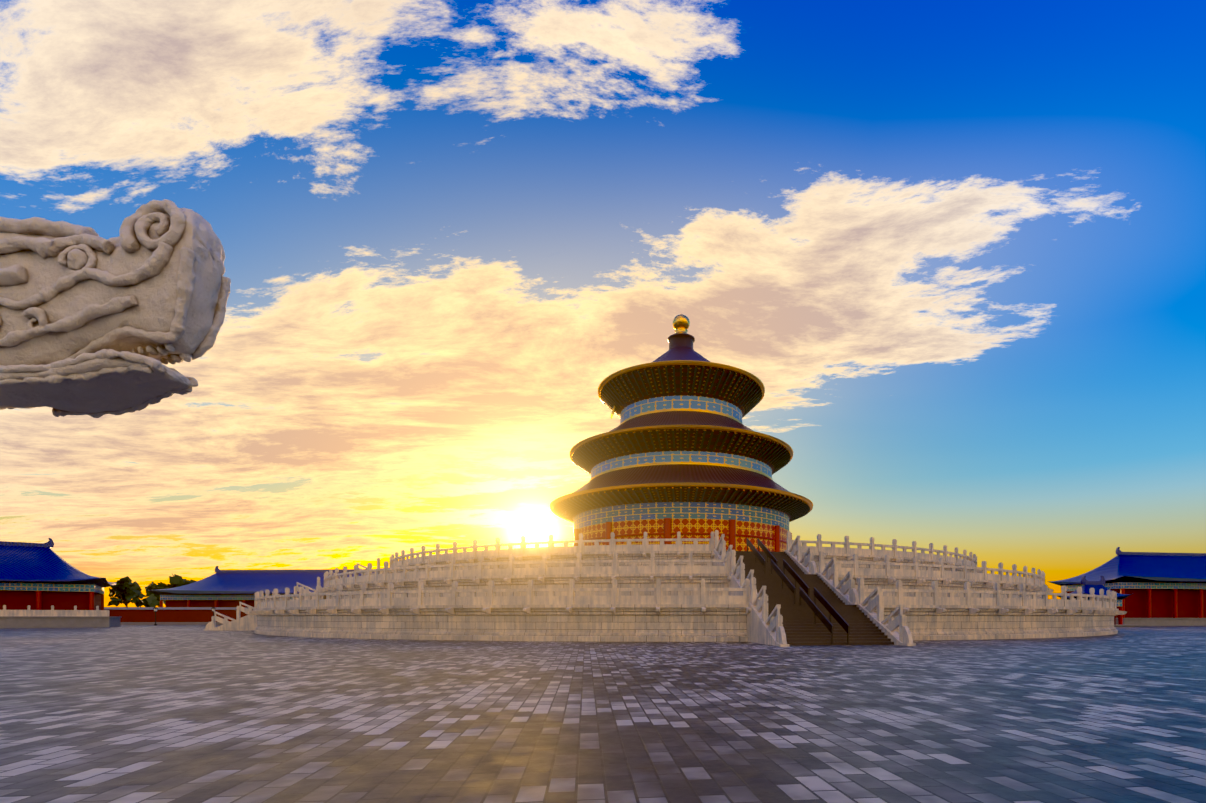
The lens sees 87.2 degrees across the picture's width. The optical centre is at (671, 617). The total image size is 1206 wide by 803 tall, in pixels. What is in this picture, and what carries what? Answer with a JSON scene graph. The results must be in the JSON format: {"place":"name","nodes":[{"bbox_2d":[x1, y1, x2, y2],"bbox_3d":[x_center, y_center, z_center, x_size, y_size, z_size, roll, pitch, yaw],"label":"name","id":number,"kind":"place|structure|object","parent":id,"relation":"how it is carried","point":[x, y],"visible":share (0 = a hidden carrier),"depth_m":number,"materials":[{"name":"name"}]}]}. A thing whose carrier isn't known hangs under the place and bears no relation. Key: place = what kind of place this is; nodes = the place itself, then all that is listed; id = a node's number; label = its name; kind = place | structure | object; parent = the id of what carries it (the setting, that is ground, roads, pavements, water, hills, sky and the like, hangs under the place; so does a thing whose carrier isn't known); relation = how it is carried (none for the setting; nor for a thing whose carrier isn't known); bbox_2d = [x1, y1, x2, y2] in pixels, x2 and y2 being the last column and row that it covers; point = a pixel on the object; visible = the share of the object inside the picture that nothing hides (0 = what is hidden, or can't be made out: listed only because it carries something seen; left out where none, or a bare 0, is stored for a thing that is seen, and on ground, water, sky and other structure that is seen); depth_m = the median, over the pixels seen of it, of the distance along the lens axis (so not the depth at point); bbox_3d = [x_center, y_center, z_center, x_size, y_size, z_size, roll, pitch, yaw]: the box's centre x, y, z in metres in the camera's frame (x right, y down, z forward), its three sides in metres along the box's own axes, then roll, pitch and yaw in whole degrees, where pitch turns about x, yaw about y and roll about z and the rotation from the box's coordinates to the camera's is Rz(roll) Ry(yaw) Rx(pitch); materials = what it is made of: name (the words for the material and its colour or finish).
{"place":"outdoors","nodes":[
{"label":"outdoors","id":0,"kind":"place"},
{"bbox_2d":[0,199,230,417],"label":"stone dragon carving","id":1,"kind":"object","parent":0,"point":[93,324],"visible":1,"depth_m":1.42},
{"bbox_2d":[0,625,1205,802],"bbox_3d":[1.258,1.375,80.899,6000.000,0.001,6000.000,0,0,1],"label":"ground","id":2,"kind":"structure","parent":0,"point":[158,714],"depth_m":8.48,"materials":[{"name":"grey stone"}]},
{"bbox_2d":[0,538,121,627],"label":"building","id":3,"kind":"structure","parent":2,"relation":"on","point":[43,585],"depth_m":84.73,"materials":[{"name":"red painted wood"},{"name":"blue tile"},{"name":"marble"}]},
{"bbox_2d":[107,574,196,606],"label":"distant trees","id":4,"kind":"object","parent":2,"relation":"on","point":[126,589],"visible":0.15,"depth_m":194.11,"materials":[{"name":"green plant"}]},
{"bbox_2d":[104,607,252,624],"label":"courtyard wall","id":5,"kind":"structure","parent":2,"relation":"on","point":[169,615],"depth_m":115.38,"materials":[{"name":"red paint"}]},
{"bbox_2d":[153,607,215,625],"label":"lamp posts","id":6,"kind":"object","parent":2,"relation":"on","point":[156,608],"visible":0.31,"depth_m":106.57,"materials":[{"name":"grey metal"}]},
{"bbox_2d":[147,566,374,606],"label":"annex hall","id":7,"kind":"structure","parent":2,"relation":"on","point":[226,588],"depth_m":121.70,"materials":[{"name":"red painted wood"},{"name":"blue tile"}]},
{"bbox_2d":[203,558,383,630],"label":"stair balustrade","id":8,"kind":"object","parent":2,"relation":"on","point":[247,623],"visible":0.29,"depth_m":65.95,"materials":[{"name":"stone"}]},
{"bbox_2d":[253,551,1118,641],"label":"terrace tiers","id":9,"kind":"object","parent":2,"relation":"on","point":[647,623],"visible":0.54,"depth_m":40.04,"materials":[{"name":"stone"}]},
{"bbox_2d":[550,314,812,551],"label":"hall of prayer","id":10,"kind":"structure","parent":9,"relation":"on","point":[684,468],"depth_m":70.14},
{"bbox_2d":[553,366,809,522],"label":"hall rafters","id":11,"kind":"object","parent":10,"relation":"attached to","point":[564,511],"visible":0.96,"depth_m":72.29,"materials":[{"name":"wood"}]},
{"bbox_2d":[573,518,791,551],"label":"hall columns","id":12,"kind":"structure","parent":10,"relation":"attached to","point":[731,534],"depth_m":68.19,"materials":[{"name":"red wood"}]},
{"bbox_2d":[254,531,1116,608],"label":"terrace railings","id":13,"kind":"object","parent":9,"relation":"on","point":[1101,600],"visible":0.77,"depth_m":42.60,"materials":[{"name":"stone"}]},
{"bbox_2d":[245,553,1126,614],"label":"terrace gargoyles","id":14,"kind":"object","parent":9,"relation":"on","point":[526,610],"visible":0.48,"depth_m":43.91,"materials":[{"name":"stone"}]},
{"bbox_2d":[726,551,893,645],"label":"stair steps","id":15,"kind":"structure","parent":2,"relation":"on","point":[801,627],"depth_m":34.92,"materials":[{"name":"stone"}]},
{"bbox_2d":[747,538,849,644],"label":"stair handrails","id":16,"kind":"object","parent":15,"relation":"on","point":[834,613],"visible":0.92,"depth_m":36.26,"materials":[{"name":"brown metal"}]},
{"bbox_2d":[712,530,915,646],"bbox_3d":[7.218,-2.527,38.597,6.740,7.803,17.600,0,0,-8],"label":"stair balustrade","id":17,"kind":"object","parent":15,"relation":"on","point":[763,628],"visible":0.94,"depth_m":34.93,"materials":[{"name":"stone"}]},
{"bbox_2d":[1048,547,1205,625],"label":"hall","id":18,"kind":"structure","parent":2,"relation":"on","point":[1167,589],"depth_m":103.25,"materials":[{"name":"blue tile"}]},
{"bbox_2d":[0,0,1205,606],"label":"sky","id":19,"kind":"structure","parent":0,"point":[955,250],"materials":[{"name":"blue"}]},
{"bbox_2d":[1058,576,1147,626],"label":"side gate","id":20,"kind":"structure","parent":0,"point":[1097,586],"depth_m":93.78,"materials":[{"name":"grey stone"}]}
]}

